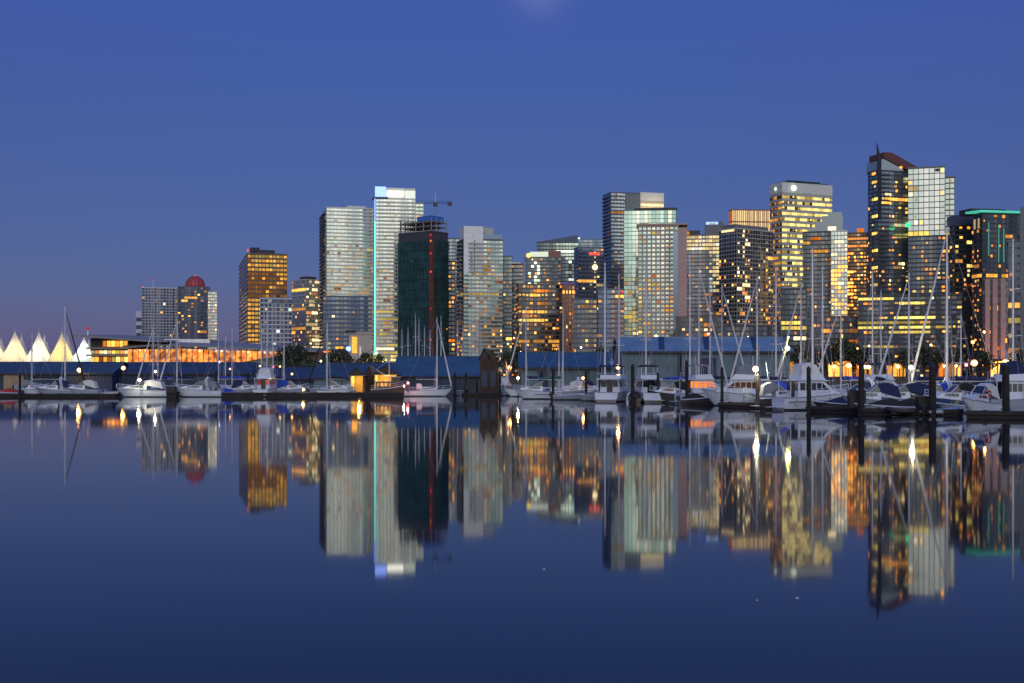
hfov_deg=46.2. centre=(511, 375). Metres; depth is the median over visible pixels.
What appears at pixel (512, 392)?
sailboat
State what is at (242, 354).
window
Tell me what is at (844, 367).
window
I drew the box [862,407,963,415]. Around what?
floating dock
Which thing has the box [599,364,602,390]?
mooring pile
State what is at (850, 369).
window
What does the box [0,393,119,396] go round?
floating dock
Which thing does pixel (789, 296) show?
office block
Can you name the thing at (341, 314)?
apartment block
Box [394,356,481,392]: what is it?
boat shed
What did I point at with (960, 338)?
sailboat
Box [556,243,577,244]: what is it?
window
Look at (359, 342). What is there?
lit pavilion
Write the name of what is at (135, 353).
window
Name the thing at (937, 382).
cabin cruiser
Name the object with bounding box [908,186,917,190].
window
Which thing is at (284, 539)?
water
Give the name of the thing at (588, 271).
office tower
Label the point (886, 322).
window
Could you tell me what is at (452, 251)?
office tower
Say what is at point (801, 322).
sailboat
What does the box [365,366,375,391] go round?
tall gable
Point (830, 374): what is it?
window
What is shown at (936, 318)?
office block
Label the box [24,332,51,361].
sail tent
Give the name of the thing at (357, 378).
open boathouse
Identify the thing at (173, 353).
window
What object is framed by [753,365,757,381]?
dock lamp
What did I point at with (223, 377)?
sailboat
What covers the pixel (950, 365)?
window
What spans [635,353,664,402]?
flybridge yacht
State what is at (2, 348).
sail tent
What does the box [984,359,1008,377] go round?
harbour kiosk
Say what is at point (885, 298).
window
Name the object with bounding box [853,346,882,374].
shore tree
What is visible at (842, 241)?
window
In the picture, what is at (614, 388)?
flybridge yacht
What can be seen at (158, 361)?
sailboat
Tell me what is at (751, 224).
window
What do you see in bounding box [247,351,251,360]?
window
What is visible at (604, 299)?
sailboat
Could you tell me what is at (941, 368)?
window
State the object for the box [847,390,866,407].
dock box
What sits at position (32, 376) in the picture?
sailboat
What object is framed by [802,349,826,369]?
shore tree
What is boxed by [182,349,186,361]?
window
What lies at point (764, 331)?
apartment block
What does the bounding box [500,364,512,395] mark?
trawler
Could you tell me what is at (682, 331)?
apartment block
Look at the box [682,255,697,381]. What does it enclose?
sailboat
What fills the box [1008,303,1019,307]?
window
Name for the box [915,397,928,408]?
dock box
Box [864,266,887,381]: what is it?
sailboat
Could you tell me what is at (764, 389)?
cabin cruiser
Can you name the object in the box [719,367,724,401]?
mooring pile
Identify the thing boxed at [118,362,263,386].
boat shed
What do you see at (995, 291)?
pillared building
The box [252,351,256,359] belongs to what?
window
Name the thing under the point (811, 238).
window
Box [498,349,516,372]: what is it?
shore tree
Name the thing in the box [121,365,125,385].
dock lamp
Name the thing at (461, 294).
window
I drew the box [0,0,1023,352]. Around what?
sky
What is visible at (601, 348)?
shore tree
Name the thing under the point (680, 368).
mooring pile
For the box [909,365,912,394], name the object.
dock lamp
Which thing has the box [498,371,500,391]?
mooring pile
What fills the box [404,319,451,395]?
sailboat
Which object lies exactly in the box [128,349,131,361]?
window
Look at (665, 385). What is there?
cabin cruiser
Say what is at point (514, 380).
ground
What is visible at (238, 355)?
window
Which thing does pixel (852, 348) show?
shore tree
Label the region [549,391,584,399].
runabout
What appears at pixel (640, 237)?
window
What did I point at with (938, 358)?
shore tree
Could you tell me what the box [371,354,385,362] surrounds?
shore tree
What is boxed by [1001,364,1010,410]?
mooring pile
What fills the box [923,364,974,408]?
cabin cruiser
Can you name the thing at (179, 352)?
window
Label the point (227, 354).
window
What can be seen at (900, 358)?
shore tree
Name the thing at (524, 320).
window
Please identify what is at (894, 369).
window
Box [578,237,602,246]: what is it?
office tower
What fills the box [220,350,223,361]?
window
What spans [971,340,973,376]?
street lamp
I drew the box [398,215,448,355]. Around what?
construction tower
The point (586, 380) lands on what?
mooring pile
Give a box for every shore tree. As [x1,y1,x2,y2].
[274,343,302,366]
[290,343,312,366]
[320,351,338,362]
[330,348,354,362]
[354,351,374,362]
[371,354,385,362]
[479,348,491,356]
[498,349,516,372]
[511,346,524,378]
[592,345,603,351]
[790,344,805,363]
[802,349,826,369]
[814,342,839,375]
[824,335,860,379]
[838,341,864,376]
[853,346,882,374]
[874,350,894,373]
[895,348,910,379]
[906,343,935,375]
[928,349,949,377]
[949,348,965,375]
[969,349,996,377]
[1009,349,1023,364]
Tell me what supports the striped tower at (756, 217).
on the ground
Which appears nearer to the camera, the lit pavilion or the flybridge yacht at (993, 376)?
the flybridge yacht at (993, 376)
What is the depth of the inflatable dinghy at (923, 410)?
106.24 m
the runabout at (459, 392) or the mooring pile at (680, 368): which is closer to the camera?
the mooring pile at (680, 368)
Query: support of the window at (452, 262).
in the lit annex
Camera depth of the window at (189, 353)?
639.63 m
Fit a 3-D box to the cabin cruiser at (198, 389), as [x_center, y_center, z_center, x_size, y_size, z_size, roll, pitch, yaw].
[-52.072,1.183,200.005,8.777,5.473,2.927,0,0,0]
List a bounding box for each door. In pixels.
[482,371,486,386]
[490,371,495,386]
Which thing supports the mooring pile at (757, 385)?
in the water
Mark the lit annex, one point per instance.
(451, 309)
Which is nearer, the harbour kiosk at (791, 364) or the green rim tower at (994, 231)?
the harbour kiosk at (791, 364)
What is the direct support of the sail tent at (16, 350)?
on the pier building
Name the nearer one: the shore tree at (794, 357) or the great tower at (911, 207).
the shore tree at (794, 357)
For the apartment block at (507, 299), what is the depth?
789.86 m
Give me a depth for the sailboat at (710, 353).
171.94 m
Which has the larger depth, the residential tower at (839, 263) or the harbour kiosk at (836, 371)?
the residential tower at (839, 263)
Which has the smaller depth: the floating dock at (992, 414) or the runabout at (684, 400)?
the floating dock at (992, 414)
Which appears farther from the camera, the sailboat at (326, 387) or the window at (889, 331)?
the window at (889, 331)
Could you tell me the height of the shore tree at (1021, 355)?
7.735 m
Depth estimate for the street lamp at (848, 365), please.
261.62 m
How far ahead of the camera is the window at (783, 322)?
619.05 m
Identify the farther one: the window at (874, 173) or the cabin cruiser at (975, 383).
the window at (874, 173)
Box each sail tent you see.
[0,331,28,361]
[0,338,5,357]
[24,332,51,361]
[47,332,74,361]
[70,338,90,361]
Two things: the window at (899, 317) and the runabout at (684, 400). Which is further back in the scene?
the window at (899, 317)
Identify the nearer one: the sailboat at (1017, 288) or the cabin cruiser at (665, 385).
the sailboat at (1017, 288)
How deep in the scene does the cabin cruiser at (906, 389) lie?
120.01 m
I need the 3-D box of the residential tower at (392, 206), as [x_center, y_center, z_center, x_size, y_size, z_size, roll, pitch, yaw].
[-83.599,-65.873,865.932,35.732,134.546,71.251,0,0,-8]
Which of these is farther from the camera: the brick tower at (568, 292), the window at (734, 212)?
the window at (734, 212)
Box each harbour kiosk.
[790,359,796,374]
[824,359,851,379]
[854,360,876,376]
[882,361,905,379]
[936,360,965,379]
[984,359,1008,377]
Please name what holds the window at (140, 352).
in the convention hall
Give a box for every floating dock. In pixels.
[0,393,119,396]
[166,391,179,396]
[222,392,404,396]
[462,392,501,395]
[690,400,713,404]
[718,402,754,407]
[805,405,857,412]
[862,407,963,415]
[966,410,1023,417]
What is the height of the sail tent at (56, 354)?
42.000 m
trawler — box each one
[370,361,408,391]
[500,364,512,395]
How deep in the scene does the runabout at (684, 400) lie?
146.42 m
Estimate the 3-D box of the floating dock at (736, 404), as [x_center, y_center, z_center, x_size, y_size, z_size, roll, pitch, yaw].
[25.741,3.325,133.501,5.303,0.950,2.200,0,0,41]
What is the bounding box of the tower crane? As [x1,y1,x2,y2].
[416,191,451,206]
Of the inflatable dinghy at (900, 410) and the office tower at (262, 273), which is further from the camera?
the office tower at (262, 273)
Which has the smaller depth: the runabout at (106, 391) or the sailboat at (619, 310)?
the sailboat at (619, 310)
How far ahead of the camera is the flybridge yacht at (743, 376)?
139.88 m
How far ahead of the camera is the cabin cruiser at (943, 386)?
121.22 m
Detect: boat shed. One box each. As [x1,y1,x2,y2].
[0,362,128,391]
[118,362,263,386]
[251,367,315,391]
[311,363,394,388]
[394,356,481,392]
[518,352,613,388]
[611,337,793,391]
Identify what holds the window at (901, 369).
in the harbour kiosk at (893, 370)
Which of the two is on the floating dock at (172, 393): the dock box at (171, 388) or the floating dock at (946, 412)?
the dock box at (171, 388)
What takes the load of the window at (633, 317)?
in the residential tower at (634, 218)
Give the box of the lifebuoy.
[983,390,991,398]
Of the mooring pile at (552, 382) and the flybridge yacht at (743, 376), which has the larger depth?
the mooring pile at (552, 382)
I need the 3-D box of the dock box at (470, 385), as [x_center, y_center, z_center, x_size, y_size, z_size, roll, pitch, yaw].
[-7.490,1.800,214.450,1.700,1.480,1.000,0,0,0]
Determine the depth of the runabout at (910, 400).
111.47 m
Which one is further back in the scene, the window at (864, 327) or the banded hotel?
the banded hotel
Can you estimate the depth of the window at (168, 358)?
639.63 m
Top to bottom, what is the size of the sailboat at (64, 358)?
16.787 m
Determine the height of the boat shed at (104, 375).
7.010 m
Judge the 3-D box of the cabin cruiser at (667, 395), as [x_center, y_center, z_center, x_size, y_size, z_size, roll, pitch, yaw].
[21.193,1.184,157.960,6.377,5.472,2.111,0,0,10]
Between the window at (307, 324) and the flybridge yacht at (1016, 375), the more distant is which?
the window at (307, 324)
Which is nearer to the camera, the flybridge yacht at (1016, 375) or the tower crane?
the flybridge yacht at (1016, 375)
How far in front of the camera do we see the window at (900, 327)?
513.71 m
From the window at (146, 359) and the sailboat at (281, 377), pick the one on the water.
the sailboat at (281, 377)
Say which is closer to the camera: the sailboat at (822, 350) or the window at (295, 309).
the sailboat at (822, 350)
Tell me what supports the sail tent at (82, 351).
on the pier building
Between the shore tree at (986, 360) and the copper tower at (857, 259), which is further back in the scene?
the copper tower at (857, 259)
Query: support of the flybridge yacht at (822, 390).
on the water
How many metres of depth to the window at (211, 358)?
639.63 m
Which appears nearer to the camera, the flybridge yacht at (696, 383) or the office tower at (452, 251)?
the flybridge yacht at (696, 383)
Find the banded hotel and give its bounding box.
[516,284,561,376]
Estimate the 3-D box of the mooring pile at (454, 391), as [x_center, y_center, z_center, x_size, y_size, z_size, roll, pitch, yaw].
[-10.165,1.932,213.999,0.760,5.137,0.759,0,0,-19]
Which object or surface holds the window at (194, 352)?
in the convention hall
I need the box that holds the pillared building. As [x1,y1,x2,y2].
[983,278,1008,358]
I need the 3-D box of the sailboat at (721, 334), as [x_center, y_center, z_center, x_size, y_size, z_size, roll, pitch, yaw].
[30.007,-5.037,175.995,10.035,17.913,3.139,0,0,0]
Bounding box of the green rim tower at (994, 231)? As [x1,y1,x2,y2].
[959,208,1019,376]
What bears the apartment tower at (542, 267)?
on the ground
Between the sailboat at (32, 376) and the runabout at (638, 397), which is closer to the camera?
the runabout at (638, 397)
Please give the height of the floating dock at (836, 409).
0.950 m
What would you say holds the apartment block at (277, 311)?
on the ground
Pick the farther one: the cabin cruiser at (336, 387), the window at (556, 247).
the window at (556, 247)
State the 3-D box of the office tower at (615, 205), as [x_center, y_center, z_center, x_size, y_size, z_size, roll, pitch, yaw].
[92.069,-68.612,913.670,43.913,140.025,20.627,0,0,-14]
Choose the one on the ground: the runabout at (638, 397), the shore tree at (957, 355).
the shore tree at (957, 355)
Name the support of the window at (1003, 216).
in the green rim tower at (994, 231)
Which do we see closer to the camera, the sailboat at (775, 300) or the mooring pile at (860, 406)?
the mooring pile at (860, 406)
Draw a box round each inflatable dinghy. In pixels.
[885,406,919,413]
[919,404,960,415]
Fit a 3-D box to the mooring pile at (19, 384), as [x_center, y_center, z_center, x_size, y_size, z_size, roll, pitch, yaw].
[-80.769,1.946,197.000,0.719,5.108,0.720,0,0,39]
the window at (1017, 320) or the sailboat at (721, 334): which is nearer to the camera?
the sailboat at (721, 334)
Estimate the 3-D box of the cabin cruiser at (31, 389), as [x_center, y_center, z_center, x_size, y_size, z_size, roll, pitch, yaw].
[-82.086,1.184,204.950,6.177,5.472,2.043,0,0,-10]
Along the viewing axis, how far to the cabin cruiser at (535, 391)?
181.06 m
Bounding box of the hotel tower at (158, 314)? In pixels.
[136,279,177,348]
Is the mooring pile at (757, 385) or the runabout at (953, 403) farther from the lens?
the mooring pile at (757, 385)
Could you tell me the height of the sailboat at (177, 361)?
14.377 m
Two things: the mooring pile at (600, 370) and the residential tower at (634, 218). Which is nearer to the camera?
the mooring pile at (600, 370)
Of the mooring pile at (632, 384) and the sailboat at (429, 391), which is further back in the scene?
the sailboat at (429, 391)
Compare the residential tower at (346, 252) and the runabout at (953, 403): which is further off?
the residential tower at (346, 252)
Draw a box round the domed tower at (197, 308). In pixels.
[178,275,216,349]
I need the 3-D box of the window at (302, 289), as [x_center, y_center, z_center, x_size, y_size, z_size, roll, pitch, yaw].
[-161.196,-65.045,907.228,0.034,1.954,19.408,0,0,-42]
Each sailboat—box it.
[14,334,54,389]
[37,310,84,389]
[136,331,175,389]
[143,339,179,385]
[157,322,199,395]
[203,325,239,389]
[208,333,238,387]
[217,329,256,389]
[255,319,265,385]
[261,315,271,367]
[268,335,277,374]
[271,335,300,389]
[308,323,355,391]
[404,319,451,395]
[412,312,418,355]
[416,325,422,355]
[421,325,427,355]
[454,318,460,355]
[504,310,554,396]
[536,306,584,394]
[542,347,570,389]
[595,263,613,390]
[611,274,630,398]
[639,265,653,373]
[659,265,727,392]
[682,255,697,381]
[688,279,738,379]
[691,283,743,383]
[729,275,790,382]
[767,267,785,381]
[777,281,838,390]
[803,244,830,386]
[814,262,836,391]
[818,299,873,390]
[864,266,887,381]
[873,293,891,374]
[876,271,948,393]
[911,225,994,381]
[951,311,973,382]
[997,237,1023,369]
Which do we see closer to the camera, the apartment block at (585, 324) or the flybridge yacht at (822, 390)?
the flybridge yacht at (822, 390)
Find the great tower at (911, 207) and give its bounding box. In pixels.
[867,144,954,294]
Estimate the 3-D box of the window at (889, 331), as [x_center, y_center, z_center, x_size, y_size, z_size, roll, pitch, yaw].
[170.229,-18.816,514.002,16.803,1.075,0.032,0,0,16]
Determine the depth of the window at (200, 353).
639.63 m
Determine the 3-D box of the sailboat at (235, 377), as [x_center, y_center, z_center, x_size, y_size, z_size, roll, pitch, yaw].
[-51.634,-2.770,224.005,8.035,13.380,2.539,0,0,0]
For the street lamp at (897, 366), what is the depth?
257.79 m
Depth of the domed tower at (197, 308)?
1242.91 m
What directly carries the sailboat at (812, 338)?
on the water
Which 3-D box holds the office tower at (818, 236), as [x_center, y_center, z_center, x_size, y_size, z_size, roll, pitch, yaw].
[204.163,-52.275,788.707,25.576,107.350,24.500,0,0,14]
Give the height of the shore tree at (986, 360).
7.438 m
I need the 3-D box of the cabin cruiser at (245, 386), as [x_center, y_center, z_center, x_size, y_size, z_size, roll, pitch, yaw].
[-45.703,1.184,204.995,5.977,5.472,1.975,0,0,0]
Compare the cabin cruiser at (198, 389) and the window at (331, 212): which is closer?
the cabin cruiser at (198, 389)
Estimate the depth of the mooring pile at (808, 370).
116.83 m
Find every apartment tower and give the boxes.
[525,251,560,283]
[637,223,687,336]
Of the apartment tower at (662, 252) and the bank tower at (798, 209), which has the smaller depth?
the apartment tower at (662, 252)
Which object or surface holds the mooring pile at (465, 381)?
in the water
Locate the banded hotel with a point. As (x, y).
(541, 304)
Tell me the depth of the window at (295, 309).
907.55 m
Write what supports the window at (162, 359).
in the convention hall
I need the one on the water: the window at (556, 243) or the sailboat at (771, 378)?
the sailboat at (771, 378)
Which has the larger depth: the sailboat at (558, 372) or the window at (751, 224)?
the window at (751, 224)
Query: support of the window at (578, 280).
in the office tower at (588, 271)
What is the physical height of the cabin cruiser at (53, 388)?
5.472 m
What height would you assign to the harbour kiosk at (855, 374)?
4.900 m
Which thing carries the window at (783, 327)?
in the office block at (789, 296)
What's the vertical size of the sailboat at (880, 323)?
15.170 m
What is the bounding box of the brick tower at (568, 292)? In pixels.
[561,283,575,351]
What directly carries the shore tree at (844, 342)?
on the ground
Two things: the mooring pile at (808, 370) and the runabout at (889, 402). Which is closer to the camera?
the runabout at (889, 402)
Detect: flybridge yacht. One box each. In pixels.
[252,358,277,395]
[594,359,628,401]
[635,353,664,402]
[669,356,727,403]
[701,350,769,405]
[765,347,848,410]
[850,350,897,387]
[974,348,1023,385]
[985,343,1023,410]
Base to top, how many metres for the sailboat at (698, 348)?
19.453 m
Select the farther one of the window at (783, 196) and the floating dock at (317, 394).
the window at (783, 196)
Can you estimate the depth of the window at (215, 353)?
639.63 m
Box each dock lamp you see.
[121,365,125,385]
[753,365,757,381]
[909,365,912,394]
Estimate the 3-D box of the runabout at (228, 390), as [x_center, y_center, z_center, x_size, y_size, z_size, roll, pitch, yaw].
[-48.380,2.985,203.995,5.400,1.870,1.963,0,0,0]
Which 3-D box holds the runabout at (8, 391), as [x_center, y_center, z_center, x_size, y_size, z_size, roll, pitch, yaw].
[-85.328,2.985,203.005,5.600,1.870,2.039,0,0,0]
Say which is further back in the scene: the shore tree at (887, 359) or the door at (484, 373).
the shore tree at (887, 359)
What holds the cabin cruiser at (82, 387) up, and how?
on the water
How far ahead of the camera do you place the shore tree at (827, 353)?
299.05 m
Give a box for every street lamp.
[845,362,851,375]
[895,363,899,379]
[970,359,977,376]
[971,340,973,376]
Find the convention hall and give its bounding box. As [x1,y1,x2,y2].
[73,327,334,366]
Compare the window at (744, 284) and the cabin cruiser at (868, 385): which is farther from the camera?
the window at (744, 284)
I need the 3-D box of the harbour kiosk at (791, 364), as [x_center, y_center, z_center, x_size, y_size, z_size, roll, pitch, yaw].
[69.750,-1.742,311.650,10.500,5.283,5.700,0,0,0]
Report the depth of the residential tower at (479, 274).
762.62 m
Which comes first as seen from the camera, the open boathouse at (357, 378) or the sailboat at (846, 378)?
the sailboat at (846, 378)
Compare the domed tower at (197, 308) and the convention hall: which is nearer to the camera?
the convention hall
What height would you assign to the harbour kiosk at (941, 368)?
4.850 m
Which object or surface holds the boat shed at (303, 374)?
on the water
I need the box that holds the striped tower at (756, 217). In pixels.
[729,209,769,230]
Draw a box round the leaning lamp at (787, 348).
[776,336,789,381]
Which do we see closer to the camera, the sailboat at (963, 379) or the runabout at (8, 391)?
the sailboat at (963, 379)
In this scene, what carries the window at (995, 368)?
in the harbour kiosk at (989, 373)
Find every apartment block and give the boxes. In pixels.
[260,297,291,351]
[323,295,371,360]
[503,256,511,376]
[512,262,522,376]
[573,298,596,351]
[598,288,623,367]
[676,316,720,336]
[723,325,781,336]
[814,316,857,372]
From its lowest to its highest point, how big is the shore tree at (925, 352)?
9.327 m
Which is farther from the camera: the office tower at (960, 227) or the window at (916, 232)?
the window at (916, 232)
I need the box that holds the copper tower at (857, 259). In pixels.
[847,228,867,315]
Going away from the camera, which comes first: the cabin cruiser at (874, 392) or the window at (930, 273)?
the cabin cruiser at (874, 392)
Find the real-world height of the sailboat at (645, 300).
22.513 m
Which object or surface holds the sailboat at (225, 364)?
on the water
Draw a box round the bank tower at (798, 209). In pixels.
[770,180,831,324]
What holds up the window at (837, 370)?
in the harbour kiosk at (836, 371)
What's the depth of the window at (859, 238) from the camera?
838.53 m
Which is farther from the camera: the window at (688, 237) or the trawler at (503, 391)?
the window at (688, 237)
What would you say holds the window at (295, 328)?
in the office tower at (305, 311)
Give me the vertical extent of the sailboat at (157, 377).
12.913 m
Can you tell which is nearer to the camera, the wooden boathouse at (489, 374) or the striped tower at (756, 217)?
the wooden boathouse at (489, 374)
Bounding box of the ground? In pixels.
[498,377,989,389]
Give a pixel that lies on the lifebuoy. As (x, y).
(985, 391)
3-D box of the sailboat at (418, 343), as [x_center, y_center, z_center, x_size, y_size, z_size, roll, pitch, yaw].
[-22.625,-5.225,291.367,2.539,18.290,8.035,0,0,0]
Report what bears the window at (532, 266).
in the apartment tower at (542, 267)
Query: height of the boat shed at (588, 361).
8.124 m
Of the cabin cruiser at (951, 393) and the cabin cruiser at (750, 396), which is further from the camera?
the cabin cruiser at (750, 396)
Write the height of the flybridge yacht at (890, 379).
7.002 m
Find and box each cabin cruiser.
[17,370,49,393]
[35,370,70,393]
[65,369,101,393]
[116,372,165,396]
[174,370,224,396]
[231,372,256,391]
[276,371,309,391]
[317,369,353,391]
[513,367,561,398]
[555,379,593,390]
[568,368,596,392]
[649,369,684,402]
[652,367,678,392]
[742,366,786,402]
[750,365,786,408]
[832,364,876,391]
[840,361,901,403]
[864,362,928,399]
[910,362,962,398]
[921,366,939,384]
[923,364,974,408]
[961,366,1001,410]
[971,365,984,384]
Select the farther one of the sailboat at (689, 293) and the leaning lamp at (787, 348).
the sailboat at (689, 293)
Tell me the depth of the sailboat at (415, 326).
284.91 m
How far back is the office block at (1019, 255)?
498.48 m
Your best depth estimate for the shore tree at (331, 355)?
419.81 m
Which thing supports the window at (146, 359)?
in the convention hall
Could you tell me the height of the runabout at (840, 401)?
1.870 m
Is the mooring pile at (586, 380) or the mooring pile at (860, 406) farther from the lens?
the mooring pile at (586, 380)
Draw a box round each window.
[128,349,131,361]
[133,349,137,361]
[139,349,142,361]
[144,349,148,361]
[155,349,159,361]
[160,349,164,361]
[166,349,169,361]
[171,349,175,361]
[178,349,180,360]
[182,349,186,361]
[187,349,191,361]
[193,349,196,361]
[198,349,202,361]
[204,350,207,361]
[209,350,213,361]
[214,350,217,361]
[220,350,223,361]
[226,350,229,361]
[236,351,240,361]
[239,255,286,349]
[241,351,245,361]
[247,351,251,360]
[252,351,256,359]
[292,288,305,291]
[292,307,305,310]
[292,327,305,329]
[306,323,317,325]
[320,212,373,304]
[373,203,407,345]
[376,348,393,349]
[449,262,454,306]
[457,249,502,327]
[516,285,561,321]
[522,319,536,321]
[528,258,560,283]
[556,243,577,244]
[556,247,575,248]
[556,250,573,252]
[578,280,595,281]
[606,194,624,287]
[624,223,647,330]
[639,227,672,324]
[687,236,718,314]
[719,230,772,323]
[732,210,769,220]
[732,222,769,230]
[770,192,831,324]
[781,321,799,324]
[781,326,805,329]
[803,237,830,298]
[829,362,833,375]
[831,236,847,315]
[835,361,839,375]
[843,361,845,375]
[847,237,867,315]
[847,366,851,375]
[858,296,961,308]
[858,321,919,323]
[858,326,882,328]
[863,345,893,347]
[868,172,907,272]
[889,331,929,333]
[893,363,898,375]
[894,316,934,318]
[899,326,929,328]
[900,365,905,375]
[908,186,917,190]
[908,231,928,235]
[913,237,949,292]
[939,363,943,375]
[948,362,952,375]
[972,215,1012,301]
[991,361,996,375]
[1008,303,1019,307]
[1008,318,1019,322]
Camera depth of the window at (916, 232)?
735.95 m
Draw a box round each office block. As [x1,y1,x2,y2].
[781,288,806,358]
[857,293,962,377]
[1007,207,1023,362]
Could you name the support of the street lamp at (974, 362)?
on the ground
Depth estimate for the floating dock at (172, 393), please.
197.55 m
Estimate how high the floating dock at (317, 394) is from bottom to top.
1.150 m
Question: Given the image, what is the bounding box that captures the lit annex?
[448,261,454,355]
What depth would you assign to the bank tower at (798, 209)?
985.79 m
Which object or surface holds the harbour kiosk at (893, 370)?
on the ground
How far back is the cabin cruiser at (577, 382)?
189.17 m
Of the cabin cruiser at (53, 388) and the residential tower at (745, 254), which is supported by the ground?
the residential tower at (745, 254)
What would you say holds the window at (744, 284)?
in the residential tower at (745, 254)
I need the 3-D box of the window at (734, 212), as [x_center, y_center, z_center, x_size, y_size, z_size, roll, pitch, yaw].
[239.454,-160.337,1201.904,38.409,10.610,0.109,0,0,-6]
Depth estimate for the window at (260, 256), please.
982.98 m
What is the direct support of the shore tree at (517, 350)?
on the ground
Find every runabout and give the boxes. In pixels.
[0,388,24,393]
[100,389,119,393]
[221,388,242,391]
[456,389,464,395]
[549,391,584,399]
[576,391,596,400]
[627,391,641,402]
[676,393,709,404]
[812,397,846,405]
[854,398,914,407]
[901,398,938,406]
[937,400,966,412]
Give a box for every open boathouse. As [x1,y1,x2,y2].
[349,368,367,391]
[372,366,401,388]
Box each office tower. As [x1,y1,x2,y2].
[239,247,286,350]
[292,276,318,347]
[448,238,458,355]
[537,235,577,282]
[574,247,603,345]
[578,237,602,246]
[602,192,663,287]
[687,221,722,315]
[803,212,842,360]
[947,215,971,376]
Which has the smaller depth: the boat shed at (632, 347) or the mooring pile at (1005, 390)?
the mooring pile at (1005, 390)
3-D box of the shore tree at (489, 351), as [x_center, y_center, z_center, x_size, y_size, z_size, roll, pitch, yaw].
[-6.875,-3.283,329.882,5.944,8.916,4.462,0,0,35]
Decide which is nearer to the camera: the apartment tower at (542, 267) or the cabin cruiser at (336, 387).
the cabin cruiser at (336, 387)
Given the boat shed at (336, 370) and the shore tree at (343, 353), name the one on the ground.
the shore tree at (343, 353)
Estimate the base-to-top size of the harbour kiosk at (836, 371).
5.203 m
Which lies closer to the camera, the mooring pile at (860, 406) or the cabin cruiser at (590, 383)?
the mooring pile at (860, 406)
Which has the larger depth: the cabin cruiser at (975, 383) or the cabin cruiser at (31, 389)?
the cabin cruiser at (31, 389)
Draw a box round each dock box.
[166,386,176,390]
[466,382,474,389]
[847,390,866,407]
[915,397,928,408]
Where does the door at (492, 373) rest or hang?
in the wooden boathouse at (489, 374)
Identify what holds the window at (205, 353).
in the convention hall
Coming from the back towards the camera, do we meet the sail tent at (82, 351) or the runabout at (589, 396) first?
the sail tent at (82, 351)
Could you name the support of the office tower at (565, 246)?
on the ground
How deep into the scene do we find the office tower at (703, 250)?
857.58 m
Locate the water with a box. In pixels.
[0,389,1023,682]
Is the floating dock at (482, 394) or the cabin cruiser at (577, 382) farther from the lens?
the floating dock at (482, 394)
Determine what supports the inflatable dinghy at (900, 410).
on the floating dock at (946, 412)
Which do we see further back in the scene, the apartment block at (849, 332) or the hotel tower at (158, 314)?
the hotel tower at (158, 314)
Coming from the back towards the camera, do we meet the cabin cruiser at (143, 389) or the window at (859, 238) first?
the window at (859, 238)
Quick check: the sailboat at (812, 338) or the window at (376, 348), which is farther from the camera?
the window at (376, 348)
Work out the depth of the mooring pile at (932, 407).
105.77 m
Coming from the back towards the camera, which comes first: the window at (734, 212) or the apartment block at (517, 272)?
the window at (734, 212)
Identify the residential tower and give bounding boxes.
[319,206,373,358]
[372,186,423,362]
[456,226,502,376]
[624,207,676,336]
[718,224,773,324]
[831,230,847,315]
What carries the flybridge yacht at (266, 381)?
on the water
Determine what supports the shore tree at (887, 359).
on the ground
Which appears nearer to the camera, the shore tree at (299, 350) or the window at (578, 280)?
the shore tree at (299, 350)
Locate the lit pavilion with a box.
[345,330,372,362]
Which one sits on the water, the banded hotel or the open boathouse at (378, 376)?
the open boathouse at (378, 376)
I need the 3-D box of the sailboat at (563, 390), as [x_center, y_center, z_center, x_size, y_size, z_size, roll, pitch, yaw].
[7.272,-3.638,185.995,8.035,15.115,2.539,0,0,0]
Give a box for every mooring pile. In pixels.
[19,372,20,396]
[453,373,455,395]
[465,373,467,391]
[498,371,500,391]
[552,368,554,399]
[585,369,587,393]
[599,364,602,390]
[631,364,634,402]
[657,372,658,389]
[680,354,681,392]
[685,360,688,395]
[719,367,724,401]
[754,373,759,401]
[805,366,812,411]
[857,360,865,413]
[927,364,937,415]
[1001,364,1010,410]
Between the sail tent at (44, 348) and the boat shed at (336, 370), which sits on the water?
the boat shed at (336, 370)
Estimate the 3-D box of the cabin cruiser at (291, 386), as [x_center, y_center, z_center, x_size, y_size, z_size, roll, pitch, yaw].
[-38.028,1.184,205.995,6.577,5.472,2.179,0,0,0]
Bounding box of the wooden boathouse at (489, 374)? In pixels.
[479,348,497,391]
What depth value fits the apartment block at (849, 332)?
557.30 m
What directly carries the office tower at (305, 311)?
on the ground

